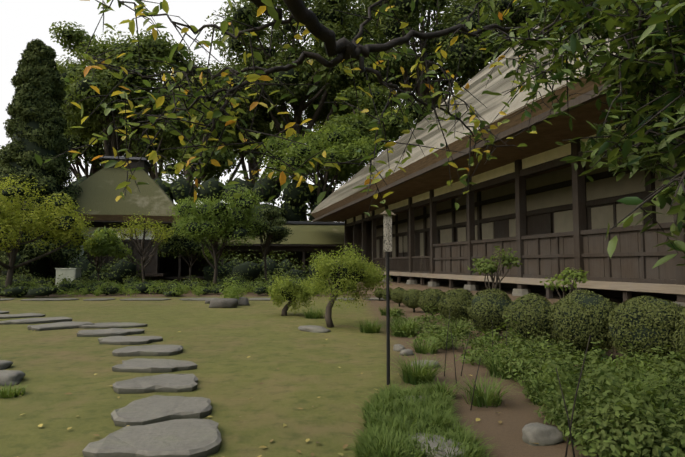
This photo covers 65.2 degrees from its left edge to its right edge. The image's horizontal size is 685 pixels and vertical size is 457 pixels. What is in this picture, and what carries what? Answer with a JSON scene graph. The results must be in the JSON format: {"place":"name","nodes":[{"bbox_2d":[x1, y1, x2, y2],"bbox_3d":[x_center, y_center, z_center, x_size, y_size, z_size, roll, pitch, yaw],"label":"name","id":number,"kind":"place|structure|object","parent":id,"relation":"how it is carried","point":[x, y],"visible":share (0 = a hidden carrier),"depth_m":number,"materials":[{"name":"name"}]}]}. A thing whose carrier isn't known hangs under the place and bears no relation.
{"place":"outdoors","nodes":[
{"label":"outdoors","id":0,"kind":"place"},
{"bbox_2d":[0,0,524,219],"label":"sky","id":1,"kind":"structure","parent":0,"point":[21,21],"materials":[{"name":"white"}]},
{"bbox_2d":[35,0,594,218],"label":"cherry","id":2,"kind":"object","parent":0,"point":[159,99],"depth_m":3.63,"materials":[{"name":"green plant"}]},
{"bbox_2d":[0,282,634,456],"bbox_3d":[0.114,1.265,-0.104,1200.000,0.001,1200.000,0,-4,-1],"label":"ground","id":3,"kind":"structure","parent":0,"point":[220,345],"depth_m":6.10,"materials":[{"name":"green plant"}]},
{"bbox_2d":[0,360,12,369],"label":"rock","id":4,"kind":"object","parent":3,"relation":"on","point":[5,364],"visible":0.83,"depth_m":6.49,"materials":[{"name":"grey stone"}]},
{"bbox_2d":[0,298,14,300],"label":"path stone","id":5,"kind":"object","parent":3,"relation":"on","point":[3,299],"visible":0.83,"depth_m":18.75,"materials":[{"name":"grey stone"}]},
{"bbox_2d":[0,370,24,385],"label":"rock","id":6,"kind":"object","parent":3,"relation":"on","point":[7,377],"visible":0.83,"depth_m":5.66,"materials":[{"name":"grey stone"}]},
{"bbox_2d":[0,313,45,318],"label":"stepping stone","id":7,"kind":"object","parent":3,"relation":"on","point":[9,316],"visible":0.88,"depth_m":12.73,"materials":[{"name":"grey stone"}]},
{"bbox_2d":[0,279,68,296],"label":"shrubs","id":8,"kind":"object","parent":3,"relation":"on","point":[16,291],"depth_m":20.07,"materials":[{"name":"green plant"}]},
{"bbox_2d":[0,317,72,324],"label":"stepping stone","id":9,"kind":"object","parent":3,"relation":"on","point":[40,320],"visible":0.94,"depth_m":11.50,"materials":[{"name":"grey stone"}]},
{"bbox_2d":[0,38,82,278],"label":"cypress","id":10,"kind":"object","parent":3,"relation":"on","point":[41,58],"depth_m":29.10,"materials":[{"name":"green plant"}]},
{"bbox_2d":[3,238,87,273],"bbox_3d":[-16.778,1.399,30.594,4.441,3.801,3.778,0,-4,-1],"label":"garden evergreen","id":11,"kind":"object","parent":3,"relation":"on","point":[52,263],"depth_m":30.60,"materials":[{"name":"green plant"}]},
{"bbox_2d":[20,298,78,300],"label":"path stone","id":12,"kind":"object","parent":3,"relation":"on","point":[50,299],"visible":0.9,"depth_m":18.61,"materials":[{"name":"grey stone"}]},
{"bbox_2d":[0,174,100,286],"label":"garden maple","id":13,"kind":"object","parent":3,"relation":"on","point":[11,215],"depth_m":21.97,"materials":[{"name":"green plant"}]},
{"bbox_2d":[27,321,94,330],"bbox_3d":[-5.639,1.952,10.711,0.799,0.100,1.170,-4,-5,44],"label":"stepping stone","id":14,"kind":"object","parent":3,"relation":"on","point":[60,325],"visible":0.71,"depth_m":10.47,"materials":[{"name":"grey stone"}]},
{"bbox_2d":[55,268,81,286],"bbox_3d":[-13.563,2.446,26.484,1.010,0.960,0.660,0,-4,-1],"label":"utility cabinet","id":15,"kind":"object","parent":3,"relation":"on","point":[73,273],"visible":0.58,"depth_m":26.19,"materials":[{"name":"metal"}]},
{"bbox_2d":[83,298,115,300],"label":"path stone","id":16,"kind":"object","parent":3,"relation":"on","point":[99,299],"visible":0.94,"depth_m":18.68,"materials":[{"name":"grey stone"}]},
{"bbox_2d":[62,99,143,177],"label":"tree","id":17,"kind":"object","parent":3,"relation":"on","point":[88,154],"depth_m":69.63,"materials":[{"name":"green plant"}]},
{"bbox_2d":[83,226,132,281],"bbox_3d":[-11.299,1.434,25.664,1.858,3.079,2.679,0,-4,-1],"label":"garden tree","id":18,"kind":"object","parent":3,"relation":"on","point":[106,246],"depth_m":25.18,"materials":[{"name":"green plant"}]},
{"bbox_2d":[76,328,144,336],"bbox_3d":[-4.204,1.882,9.665,1.169,0.101,0.649,0,-4,-7],"label":"stepping stone","id":19,"kind":"object","parent":3,"relation":"on","point":[104,332],"visible":0.92,"depth_m":9.52,"materials":[{"name":"grey stone"}]},
{"bbox_2d":[79,322,147,328],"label":"stepping stone","id":20,"kind":"object","parent":3,"relation":"on","point":[108,325],"visible":0.85,"depth_m":10.65,"materials":[{"name":"grey stone"}]},
{"bbox_2d":[67,159,176,279],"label":"house","id":21,"kind":"structure","parent":3,"relation":"on","point":[155,268],"depth_m":31.84,"materials":[{"name":"brown wood"}]},
{"bbox_2d":[54,214,182,221],"bbox_3d":[-13.745,-0.386,33.818,7.200,0.320,7.200,1,-4,-13],"label":"roof eave","id":22,"kind":"object","parent":21,"relation":"attached to","point":[126,218],"visible":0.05,"depth_m":30.55,"materials":[{"name":"brown wood"}]},
{"bbox_2d":[69,168,178,215],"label":"thatched roof","id":23,"kind":"structure","parent":21,"relation":"on","point":[99,194],"depth_m":31.26,"materials":[{"name":"green plant"}]},
{"bbox_2d":[99,156,151,167],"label":"hall ridge cap tiles","id":24,"kind":"object","parent":21,"relation":"attached to","point":[131,158],"visible":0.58,"depth_m":32.86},
{"bbox_2d":[77,61,170,179],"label":"tree","id":25,"kind":"object","parent":3,"relation":"on","point":[100,141],"depth_m":74.21,"materials":[{"name":"green plant"}]},
{"bbox_2d":[49,21,209,162],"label":"zelkova tree","id":26,"kind":"object","parent":3,"relation":"on","point":[72,115],"depth_m":47.72,"materials":[{"name":"green plant"}]},
{"bbox_2d":[98,336,162,344],"bbox_3d":[-3.498,1.827,8.726,1.072,0.086,0.689,0,-4,-1],"label":"stepping stone","id":27,"kind":"object","parent":3,"relation":"on","point":[124,340],"visible":0.92,"depth_m":8.63,"materials":[{"name":"grey stone"}]},
{"bbox_2d":[109,212,174,281],"bbox_3d":[-10.433,1.151,27.822,3.715,3.932,3.360,0,-4,-1],"label":"tree","id":28,"kind":"object","parent":3,"relation":"on","point":[163,234],"depth_m":27.61,"materials":[{"name":"green plant"}]},
{"bbox_2d":[119,298,170,300],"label":"path stone","id":29,"kind":"object","parent":3,"relation":"on","point":[145,299],"visible":0.96,"depth_m":18.61,"materials":[{"name":"grey stone"}]},
{"bbox_2d":[112,345,182,356],"bbox_3d":[-2.773,1.751,7.669,0.949,0.098,0.686,1,-4,-11],"label":"stepping stone","id":30,"kind":"object","parent":3,"relation":"on","point":[156,350],"visible":0.96,"depth_m":7.47,"materials":[{"name":"grey stone"}]},
{"bbox_2d":[82,418,221,456],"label":"stepping stone","id":31,"kind":"object","parent":3,"relation":"on","point":[192,437],"visible":0.96,"depth_m":3.65,"materials":[{"name":"grey stone"}]},
{"bbox_2d":[112,358,196,372],"bbox_3d":[-2.263,1.681,6.537,1.021,0.089,0.614,0,-4,7],"label":"stepping stone","id":32,"kind":"object","parent":3,"relation":"on","point":[139,365],"visible":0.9,"depth_m":6.38,"materials":[{"name":"grey stone"}]},
{"bbox_2d":[113,374,197,393],"bbox_3d":[-1.933,1.616,5.576,0.862,0.091,0.672,1,-4,-10],"label":"stepping stone","id":33,"kind":"object","parent":3,"relation":"on","point":[174,383],"visible":0.94,"depth_m":5.38,"materials":[{"name":"grey stone"}]},
{"bbox_2d":[111,395,211,426],"bbox_3d":[-1.532,1.550,4.587,0.813,0.092,0.810,1,-4,-13],"label":"stepping stone","id":34,"kind":"object","parent":3,"relation":"on","point":[152,409],"visible":0.9,"depth_m":4.44,"materials":[{"name":"grey stone"}]},
{"bbox_2d":[0,248,329,284],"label":"shrubs","id":35,"kind":"object","parent":3,"relation":"on","point":[252,274],"depth_m":29.54,"materials":[{"name":"green plant"}]},
{"bbox_2d":[0,268,331,292],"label":"bushes","id":36,"kind":"object","parent":3,"relation":"on","point":[269,275],"depth_m":25.65,"materials":[{"name":"green plant"}]},
{"bbox_2d":[0,243,343,282],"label":"corridor timber","id":37,"kind":"object","parent":3,"relation":"on","point":[177,267],"visible":0.08,"depth_m":36.99,"materials":[{"name":"brown wood"}]},
{"bbox_2d":[75,224,343,244],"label":"roof","id":38,"kind":"structure","parent":37,"relation":"on","point":[317,234],"depth_m":35.71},
{"bbox_2d":[101,220,343,224],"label":"ridge tiles","id":39,"kind":"object","parent":38,"relation":"on","point":[320,223],"depth_m":37.25,"materials":[{"name":"grey tile"}]},
{"bbox_2d":[1,276,357,296],"bbox_3d":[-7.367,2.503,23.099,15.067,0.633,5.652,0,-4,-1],"label":"low shrubs","id":40,"kind":"object","parent":3,"relation":"on","point":[198,290],"visible":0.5,"depth_m":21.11,"materials":[{"name":"green plant"}]},
{"bbox_2d":[153,222,220,279],"bbox_3d":[-8.609,1.306,29.968,3.712,3.906,3.154,0,-4,-1],"label":"tree","id":41,"kind":"object","parent":3,"relation":"on","point":[182,251],"depth_m":29.28,"materials":[{"name":"green plant"}]},
{"bbox_2d":[152,101,240,194],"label":"tree","id":42,"kind":"object","parent":3,"relation":"on","point":[214,170],"depth_m":46.92,"materials":[{"name":"green plant"}]},
{"bbox_2d":[179,298,214,300],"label":"path stone","id":43,"kind":"object","parent":3,"relation":"on","point":[193,299],"visible":0.58,"depth_m":18.70,"materials":[{"name":"grey stone"}]},
{"bbox_2d":[66,172,345,221],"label":"hedge","id":44,"kind":"object","parent":3,"relation":"on","point":[294,193],"depth_m":43.41,"materials":[{"name":"green plant"}]},
{"bbox_2d":[136,49,284,190],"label":"oak tree","id":45,"kind":"object","parent":3,"relation":"on","point":[254,127],"depth_m":56.96,"materials":[{"name":"green plant"}]},
{"bbox_2d":[166,185,267,283],"bbox_3d":[-5.750,0.493,24.988,4.501,4.879,4.359,0,-4,-1],"label":"garden tree","id":46,"kind":"object","parent":3,"relation":"on","point":[194,210],"depth_m":24.24,"materials":[{"name":"green plant"}]},
{"bbox_2d":[209,298,238,307],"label":"rock","id":47,"kind":"object","parent":3,"relation":"on","point":[224,303],"visible":0.88,"depth_m":15.44,"materials":[{"name":"stone"}]},
{"bbox_2d":[218,276,245,299],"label":"stump fern leaves","id":48,"kind":"object","parent":3,"relation":"on","point":[230,291],"visible":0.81,"depth_m":16.28,"materials":[{"name":"green plant"}]},
{"bbox_2d":[235,297,249,305],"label":"rock","id":49,"kind":"object","parent":3,"relation":"on","point":[244,301],"visible":0.62,"depth_m":16.31,"materials":[{"name":"stone"}]},
{"bbox_2d":[249,298,270,300],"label":"path stone","id":50,"kind":"object","parent":3,"relation":"on","point":[259,299],"visible":0.69,"depth_m":18.61,"materials":[{"name":"grey stone"}]},
{"bbox_2d":[248,206,292,281],"bbox_3d":[-3.722,0.953,26.330,2.607,4.128,2.605,0,-4,-1],"label":"niwaki pine","id":51,"kind":"object","parent":3,"relation":"on","point":[277,214],"depth_m":26.17,"materials":[{"name":"green plant"}]},
{"bbox_2d":[205,8,336,204],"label":"tree","id":52,"kind":"object","parent":3,"relation":"on","point":[233,65],"depth_m":75.76,"materials":[{"name":"green plant"}]},
{"bbox_2d":[20,320,542,456],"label":"fallen leaves","id":53,"kind":"object","parent":3,"relation":"on","point":[307,440],"visible":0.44,"depth_m":4.14,"materials":[{"name":"yellow plant"}]},
{"bbox_2d":[267,271,315,315],"bbox_3d":[-1.264,1.606,13.259,1.225,1.147,1.361,0,-4,-1],"label":"small tree","id":54,"kind":"object","parent":3,"relation":"on","point":[277,297],"depth_m":13.01,"materials":[{"name":"green plant"}]},
{"bbox_2d":[209,0,396,220],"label":"oak tree","id":55,"kind":"object","parent":3,"relation":"on","point":[337,80],"depth_m":52.74,"materials":[{"name":"green plant"}]},
{"bbox_2d":[298,325,330,332],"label":"rock","id":56,"kind":"object","parent":3,"relation":"on","point":[313,328],"visible":0.85,"depth_m":10.02,"materials":[{"name":"grey stone"}]},
{"bbox_2d":[257,123,380,207],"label":"pine tree","id":57,"kind":"object","parent":3,"relation":"on","point":[339,147],"depth_m":41.35,"materials":[{"name":"green plant"}]},
{"bbox_2d":[0,304,684,456],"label":"grass tufts","id":58,"kind":"object","parent":3,"relation":"on","point":[392,418],"visible":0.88,"depth_m":4.51,"materials":[{"name":"green plant"}]},
{"bbox_2d":[301,243,392,327],"bbox_3d":[0.087,1.152,10.949,1.875,1.728,1.948,0,-4,-1],"label":"small tree","id":59,"kind":"object","parent":3,"relation":"on","point":[371,276],"depth_m":10.58,"materials":[{"name":"green plant"}]},
{"bbox_2d":[348,220,371,267],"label":"hall outer walls","id":60,"kind":"structure","parent":3,"relation":"on","point":[368,238],"depth_m":34.65,"materials":[{"name":"brown wood"}]},
{"bbox_2d":[310,0,680,221],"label":"roof","id":61,"kind":"structure","parent":60,"relation":"on","point":[493,104],"depth_m":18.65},
{"bbox_2d":[312,50,684,221],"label":"roof eave","id":62,"kind":"object","parent":61,"relation":"attached to","point":[583,99],"visible":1,"depth_m":12.30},
{"bbox_2d":[376,152,671,262],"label":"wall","id":63,"kind":"structure","parent":60,"relation":"on","point":[539,221],"depth_m":17.71,"materials":[{"name":"brown wood"}]},
{"bbox_2d":[376,197,673,264],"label":"hall shoji panels","id":64,"kind":"object","parent":63,"relation":"attached to","point":[563,221],"visible":0.33,"depth_m":18.53,"materials":[{"name":"paper"}]},
{"bbox_2d":[311,82,417,176],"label":"tree","id":65,"kind":"object","parent":3,"relation":"on","point":[366,119],"depth_m":45.78,"materials":[{"name":"green plant"}]},
{"bbox_2d":[291,0,447,173],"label":"tree","id":66,"kind":"object","parent":3,"relation":"on","point":[374,18],"depth_m":74.29,"materials":[{"name":"green plant"}]},
{"bbox_2d":[362,298,391,300],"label":"path stone","id":67,"kind":"object","parent":3,"relation":"on","point":[376,299],"visible":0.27,"depth_m":18.75,"materials":[{"name":"grey stone"}]},
{"bbox_2d":[374,288,382,300],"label":"clipped shrub","id":68,"kind":"object","parent":3,"relation":"on","point":[378,292],"depth_m":18.44,"materials":[{"name":"green plant"}]},
{"bbox_2d":[381,287,392,299],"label":"clipped shrub","id":69,"kind":"object","parent":3,"relation":"on","point":[384,292],"depth_m":17.34,"materials":[{"name":"green plant"}]},
{"bbox_2d":[386,252,389,384],"bbox_3d":[0.483,0.887,5.683,0.060,1.520,0.038,0,-4,-1],"label":"lamp post","id":70,"kind":"object","parent":3,"relation":"on","point":[387,320],"visible":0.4,"depth_m":5.67,"materials":[{"name":"black metal"}]},
{"bbox_2d":[391,287,405,306],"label":"clipped shrub","id":71,"kind":"object","parent":3,"relation":"on","point":[398,291],"depth_m":15.86,"materials":[{"name":"green plant"}]},
{"bbox_2d":[393,344,404,351],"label":"rock","id":72,"kind":"object","parent":3,"relation":"on","point":[398,347],"visible":0.79,"depth_m":7.79,"materials":[{"name":"grey stone"}]},
{"bbox_2d":[400,349,413,355],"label":"rock","id":73,"kind":"object","parent":3,"relation":"on","point":[406,352],"visible":0.9,"depth_m":7.43,"materials":[{"name":"grey stone"}]},
{"bbox_2d":[402,289,421,311],"bbox_3d":[1.891,1.897,14.102,0.639,0.618,0.619,0,-4,-1],"label":"clipped shrub","id":74,"kind":"object","parent":3,"relation":"on","point":[407,293],"depth_m":13.92,"materials":[{"name":"green plant"}]},
{"bbox_2d":[329,0,508,122],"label":"oak tree","id":75,"kind":"object","parent":3,"relation":"on","point":[454,63],"depth_m":48.35,"materials":[{"name":"green plant"}]},
{"bbox_2d":[411,360,440,368],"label":"rock","id":76,"kind":"object","parent":3,"relation":"on","point":[426,361],"visible":0.27,"depth_m":6.55,"materials":[{"name":"grey stone"}]},
{"bbox_2d":[417,288,442,317],"bbox_3d":[2.119,1.756,12.596,0.732,0.700,0.721,0,-4,-1],"label":"clipped shrub","id":77,"kind":"object","parent":3,"relation":"on","point":[427,298],"depth_m":12.38,"materials":[{"name":"green plant"}]},
{"bbox_2d":[408,432,464,456],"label":"rock","id":78,"kind":"object","parent":3,"relation":"on","point":[430,442],"visible":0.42,"depth_m":3.48,"materials":[{"name":"grey stone"}]},
{"bbox_2d":[437,288,473,325],"bbox_3d":[2.358,1.613,10.962,0.834,0.770,0.808,0,-4,-1],"label":"clipped shrub","id":79,"kind":"object","parent":3,"relation":"on","point":[464,292],"depth_m":10.71,"materials":[{"name":"green plant"}]},
{"bbox_2d":[326,278,622,304],"bbox_3d":[11.819,2.350,19.442,19.300,0.420,37.100,1,-4,-13],"label":"veranda foundation","id":80,"kind":"object","parent":3,"relation":"on","point":[444,287],"depth_m":18.56,"materials":[{"name":"grey stone"}]},
{"bbox_2d":[382,278,684,306],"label":"foundation stones","id":81,"kind":"object","parent":80,"relation":"on","point":[518,292],"visible":0.23,"depth_m":17.04,"materials":[{"name":"grey stone"}]},
{"bbox_2d":[466,288,512,333],"bbox_3d":[2.582,1.453,9.253,0.872,0.862,0.884,0,-4,-1],"label":"clipped shrub","id":82,"kind":"object","parent":3,"relation":"on","point":[478,303],"depth_m":9.00,"materials":[{"name":"green plant"}]},
{"bbox_2d":[468,246,521,335],"bbox_3d":[2.699,1.103,9.477,0.719,1.592,0.957,3,-5,-43],"label":"young shrub","id":83,"kind":"object","parent":3,"relation":"on","point":[483,267],"depth_m":9.38,"materials":[{"name":"green plant"}]},
{"bbox_2d":[450,0,547,51],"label":"oak tree","id":84,"kind":"object","parent":3,"relation":"on","point":[520,10],"depth_m":56.74,"materials":[{"name":"green plant"}]},
{"bbox_2d":[444,313,590,456],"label":"stakes","id":85,"kind":"object","parent":3,"relation":"on","point":[570,426],"visible":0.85,"depth_m":3.52,"materials":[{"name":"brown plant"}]},
{"bbox_2d":[502,293,555,345],"bbox_3d":[2.854,1.391,8.093,0.863,0.832,0.851,0,-4,-1],"label":"clipped shrub","id":86,"kind":"object","parent":3,"relation":"on","point":[521,305],"depth_m":7.84,"materials":[{"name":"green plant"}]},
{"bbox_2d":[390,303,684,456],"bbox_3d":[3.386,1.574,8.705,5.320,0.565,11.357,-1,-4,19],"label":"ground cover plants","id":87,"kind":"object","parent":3,"relation":"on","point":[644,398],"visible":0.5,"depth_m":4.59,"materials":[{"name":"green plant"}]},
{"bbox_2d":[522,422,563,445],"bbox_3d":[1.440,1.477,3.872,0.313,0.124,0.248,1,-4,-16],"label":"rock","id":88,"kind":"object","parent":3,"relation":"on","point":[540,434],"visible":0.9,"depth_m":3.79,"materials":[{"name":"grey stone"}]},
{"bbox_2d":[540,267,588,298],"bbox_3d":[3.558,1.226,8.519,0.723,1.220,0.598,0,-4,-1],"label":"young shrub","id":89,"kind":"object","parent":3,"relation":"on","point":[567,279],"depth_m":8.55,"materials":[{"name":"green plant"}]},
{"bbox_2d":[547,289,617,353],"bbox_3d":[3.283,1.286,7.222,0.929,0.928,0.955,0,-4,-1],"label":"clipped shrub","id":90,"kind":"object","parent":3,"relation":"on","point":[551,313],"depth_m":6.94,"materials":[{"name":"green plant"}]},
{"bbox_2d":[494,326,684,426],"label":"ground cover plants","id":91,"kind":"object","parent":3,"relation":"on","point":[637,380],"visible":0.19,"depth_m":4.56,"materials":[{"name":"green plant"}]},
{"bbox_2d":[608,295,684,359],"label":"clipped shrub","id":92,"kind":"object","parent":3,"relation":"on","point":[638,299],"depth_m":6.11,"materials":[{"name":"green plant"}]},
{"bbox_2d":[671,308,684,360],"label":"clipped shrub","id":93,"kind":"object","parent":3,"relation":"on","point":[676,342],"depth_m":5.70,"materials":[{"name":"green plant"}]},
{"bbox_2d":[383,214,391,251],"bbox_3d":[0.483,0.048,5.717,0.090,0.400,0.018,0,-4,-1],"label":"signpost board","id":94,"kind":"object","parent":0,"point":[387,227],"visible":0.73,"depth_m":5.71,"materials":[{"name":"grey wood"}]},
{"bbox_2d":[380,209,394,215],"bbox_3d":[0.483,-0.172,5.733,0.167,0.060,0.080,0,-4,-1],"label":"lamp cap","id":95,"kind":"object","parent":94,"relation":"on","point":[385,213],"visible":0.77,"depth_m":5.69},
{"bbox_2d":[344,128,684,302],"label":"timber frame","id":96,"kind":"object","parent":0,"point":[410,265],"visible":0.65,"depth_m":14.45,"materials":[{"name":"brown wood"}]},
{"bbox_2d":[347,117,656,223],"bbox_3d":[4.105,-1.660,17.909,0.040,0.620,33.700,1,-4,-13],"label":"upper wall band","id":97,"kind":"object","parent":96,"relation":"in","point":[550,155],"visible":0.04,"depth_m":15.91,"materials":[{"name":"beige paint"}]},
{"bbox_2d":[376,147,671,252],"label":"hall inner plaster panels","id":98,"kind":"object","parent":96,"relation":"in","point":[601,217],"visible":0.33,"depth_m":16.45,"materials":[{"name":"beige paint"}]},
{"bbox_2d":[380,271,684,294],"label":"veranda floor","id":99,"kind":"structure","parent":96,"relation":"attached to","point":[651,287],"depth_m":11.66,"materials":[{"name":"wood"}]},
{"bbox_2d":[435,228,675,279],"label":"hall balustrade boards","id":100,"kind":"object","parent":96,"relation":"attached to","point":[626,266],"visible":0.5,"depth_m":11.80,"materials":[{"name":"brown wood"}]},
{"bbox_2d":[475,0,684,268],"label":"tree branch","id":101,"kind":"object","parent":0,"point":[656,21],"depth_m":2.59,"materials":[{"name":"green plant"}]}
]}

